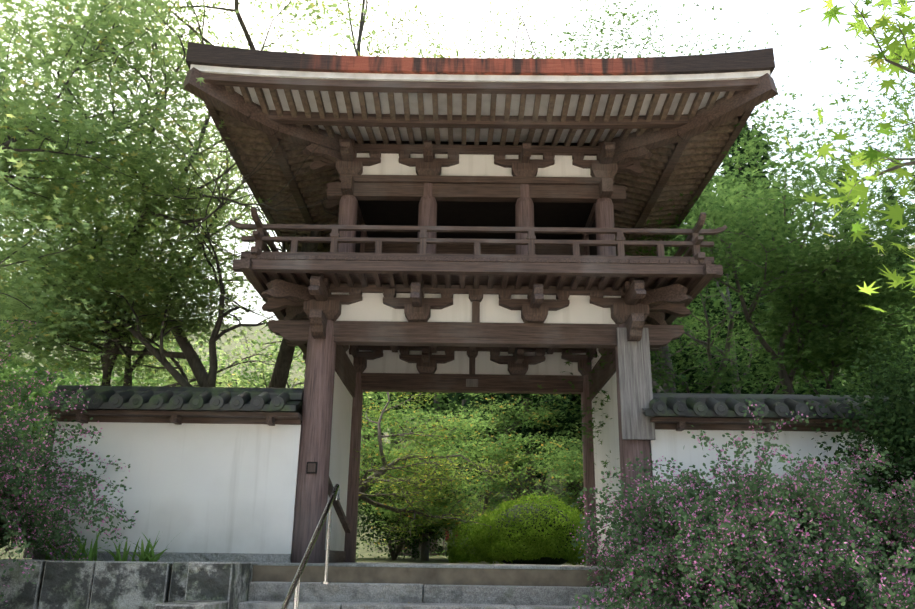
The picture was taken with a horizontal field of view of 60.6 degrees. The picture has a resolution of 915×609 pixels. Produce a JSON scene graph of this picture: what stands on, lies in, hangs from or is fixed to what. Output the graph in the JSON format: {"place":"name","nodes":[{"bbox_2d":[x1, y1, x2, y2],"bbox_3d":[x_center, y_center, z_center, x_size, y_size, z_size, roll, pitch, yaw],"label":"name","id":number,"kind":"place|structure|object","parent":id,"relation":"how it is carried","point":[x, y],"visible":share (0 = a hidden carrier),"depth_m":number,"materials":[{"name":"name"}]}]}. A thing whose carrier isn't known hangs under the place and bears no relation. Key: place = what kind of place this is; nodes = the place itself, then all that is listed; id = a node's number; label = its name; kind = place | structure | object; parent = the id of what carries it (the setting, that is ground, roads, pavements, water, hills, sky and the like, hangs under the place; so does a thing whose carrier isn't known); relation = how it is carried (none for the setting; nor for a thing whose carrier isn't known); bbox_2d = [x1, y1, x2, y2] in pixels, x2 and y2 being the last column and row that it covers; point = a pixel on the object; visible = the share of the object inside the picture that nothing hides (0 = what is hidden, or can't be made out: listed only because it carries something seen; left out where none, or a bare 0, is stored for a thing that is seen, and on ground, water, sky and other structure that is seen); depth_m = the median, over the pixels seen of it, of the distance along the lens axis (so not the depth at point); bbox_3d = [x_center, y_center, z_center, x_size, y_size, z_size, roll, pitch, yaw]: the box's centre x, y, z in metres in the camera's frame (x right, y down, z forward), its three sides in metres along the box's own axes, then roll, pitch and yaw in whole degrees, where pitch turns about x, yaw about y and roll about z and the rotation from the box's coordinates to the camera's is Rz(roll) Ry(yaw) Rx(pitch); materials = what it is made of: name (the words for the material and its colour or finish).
{"place":"outdoors","nodes":[
{"label":"outdoors","id":0,"kind":"place"},
{"bbox_2d":[0,244,914,608],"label":"ground","id":1,"kind":"structure","parent":0,"point":[452,576],"depth_m":8.10,"materials":[{"name":"green plant"}]},
{"bbox_2d":[10,526,169,561],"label":"lily clumps","id":2,"kind":"object","parent":1,"relation":"on","point":[147,555],"visible":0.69,"depth_m":8.68,"materials":[{"name":"green plant"}]},
{"bbox_2d":[0,0,241,382],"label":"maple tree","id":3,"kind":"object","parent":1,"relation":"on","point":[27,117],"depth_m":9.73,"materials":[{"name":"green plant"}]},
{"bbox_2d":[0,18,372,505],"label":"maple tree","id":4,"kind":"object","parent":1,"relation":"on","point":[116,278],"depth_m":12.25,"materials":[{"name":"green plant"}]},
{"bbox_2d":[0,0,451,387],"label":"maple tree","id":5,"kind":"object","parent":1,"relation":"on","point":[172,75],"depth_m":11.68,"materials":[{"name":"green plant"}]},
{"bbox_2d":[79,0,592,387],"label":"cherry tree","id":6,"kind":"object","parent":1,"relation":"on","point":[281,370],"depth_m":14.08,"materials":[{"name":"green plant"}]},
{"bbox_2d":[253,334,444,551],"bbox_3d":[-4.067,3.771,21.629,8.367,6.270,6.161,-6,-19,19],"label":"tree","id":7,"kind":"object","parent":1,"relation":"on","point":[363,428],"depth_m":21.56,"materials":[{"name":"green plant"}]},
{"bbox_2d":[360,434,488,560],"bbox_3d":[-0.766,4.053,16.549,3.041,2.674,4.470,1,-18,0],"label":"garden maple","id":8,"kind":"object","parent":1,"relation":"on","point":[436,520],"depth_m":16.41,"materials":[{"name":"green plant"}]},
{"bbox_2d":[358,392,514,557],"bbox_3d":[-1.226,3.992,18.979,5.342,4.271,5.386,1,-18,0],"label":"garden maple","id":9,"kind":"object","parent":1,"relation":"on","point":[440,432],"depth_m":18.66,"materials":[{"name":"green plant"}]},
{"bbox_2d":[354,392,542,545],"bbox_3d":[-0.517,2.800,15.303,4.767,4.405,6.485,1,-18,0],"label":"cherry tree","id":10,"kind":"object","parent":1,"relation":"on","point":[422,484],"depth_m":14.80,"materials":[{"name":"green plant"}]},
{"bbox_2d":[0,106,914,557],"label":"forest","id":11,"kind":"object","parent":1,"relation":"on","point":[6,374],"depth_m":25.05,"materials":[{"name":"green plant"}]},
{"bbox_2d":[32,385,913,568],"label":"tsuiji walls","id":12,"kind":"structure","parent":1,"relation":"on","point":[211,475],"depth_m":9.56,"materials":[{"name":"white paint"}]},
{"bbox_2d":[183,42,777,566],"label":"temple gate","id":13,"kind":"structure","parent":1,"relation":"on","point":[489,222],"depth_m":10.24,"materials":[{"name":"brown wood"}]},
{"bbox_2d":[429,393,581,555],"bbox_3d":[1.141,4.888,22.831,6.533,6.008,6.516,-13,-22,36],"label":"garden maple","id":14,"kind":"object","parent":1,"relation":"on","point":[498,487],"depth_m":22.48,"materials":[{"name":"green plant"}]},
{"bbox_2d":[445,492,585,564],"bbox_3d":[1.511,4.343,14.935,3.456,1.432,2.892,1,-18,0],"label":"round shrub","id":15,"kind":"object","parent":1,"relation":"on","point":[479,540],"depth_m":14.00,"materials":[{"name":"green plant"}]},
{"bbox_2d":[484,423,584,518],"bbox_3d":[3.448,4.290,18.530,6.550,3.584,6.242,1,-18,0],"label":"garden maple","id":16,"kind":"object","parent":1,"relation":"on","point":[562,461],"depth_m":18.44,"materials":[{"name":"green plant"}]},
{"bbox_2d":[441,0,909,398],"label":"tall tree","id":17,"kind":"object","parent":1,"relation":"on","point":[700,310],"depth_m":17.16,"materials":[{"name":"green plant"}]},
{"bbox_2d":[527,79,914,483],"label":"tree","id":18,"kind":"object","parent":1,"relation":"on","point":[810,301],"depth_m":11.79,"materials":[{"name":"green plant"}]},
{"bbox_2d":[784,0,914,312],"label":"maple","id":19,"kind":"object","parent":1,"relation":"on","point":[895,212],"depth_m":1.95,"materials":[{"name":"green plant"}]},
{"bbox_2d":[799,8,914,365],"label":"maple tree","id":20,"kind":"object","parent":1,"relation":"on","point":[910,139],"depth_m":11.11,"materials":[{"name":"green plant"}]},
{"bbox_2d":[0,0,914,323],"label":"sky","id":21,"kind":"structure","parent":0,"point":[815,79],"materials":[{"name":"white"}]},
{"bbox_2d":[361,113,914,512],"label":"tree","id":22,"kind":"object","parent":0,"point":[460,397],"depth_m":26.17,"materials":[{"name":"green plant"}]},
{"label":"ground","id":23,"kind":"structure","parent":0,"visible":0},
{"bbox_2d":[280,484,339,608],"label":"handrail","id":24,"kind":"object","parent":23,"relation":"on","point":[294,588],"visible":1,"depth_m":7.20,"materials":[{"name":"silver metal"}]},
{"bbox_2d":[396,529,458,555],"bbox_3d":[-0.583,7.483,25.159,3.255,1.455,2.815,1,-18,0],"label":"garden hut","id":25,"kind":"object","parent":23,"relation":"on","point":[432,553],"visible":0.06,"depth_m":25.04,"materials":[{"name":"brown wood"}]},
{"bbox_2d":[0,559,914,608],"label":"stone steps","id":26,"kind":"structure","parent":23,"relation":"on","point":[65,584],"depth_m":7.89,"materials":[{"name":"stone"}]}
]}

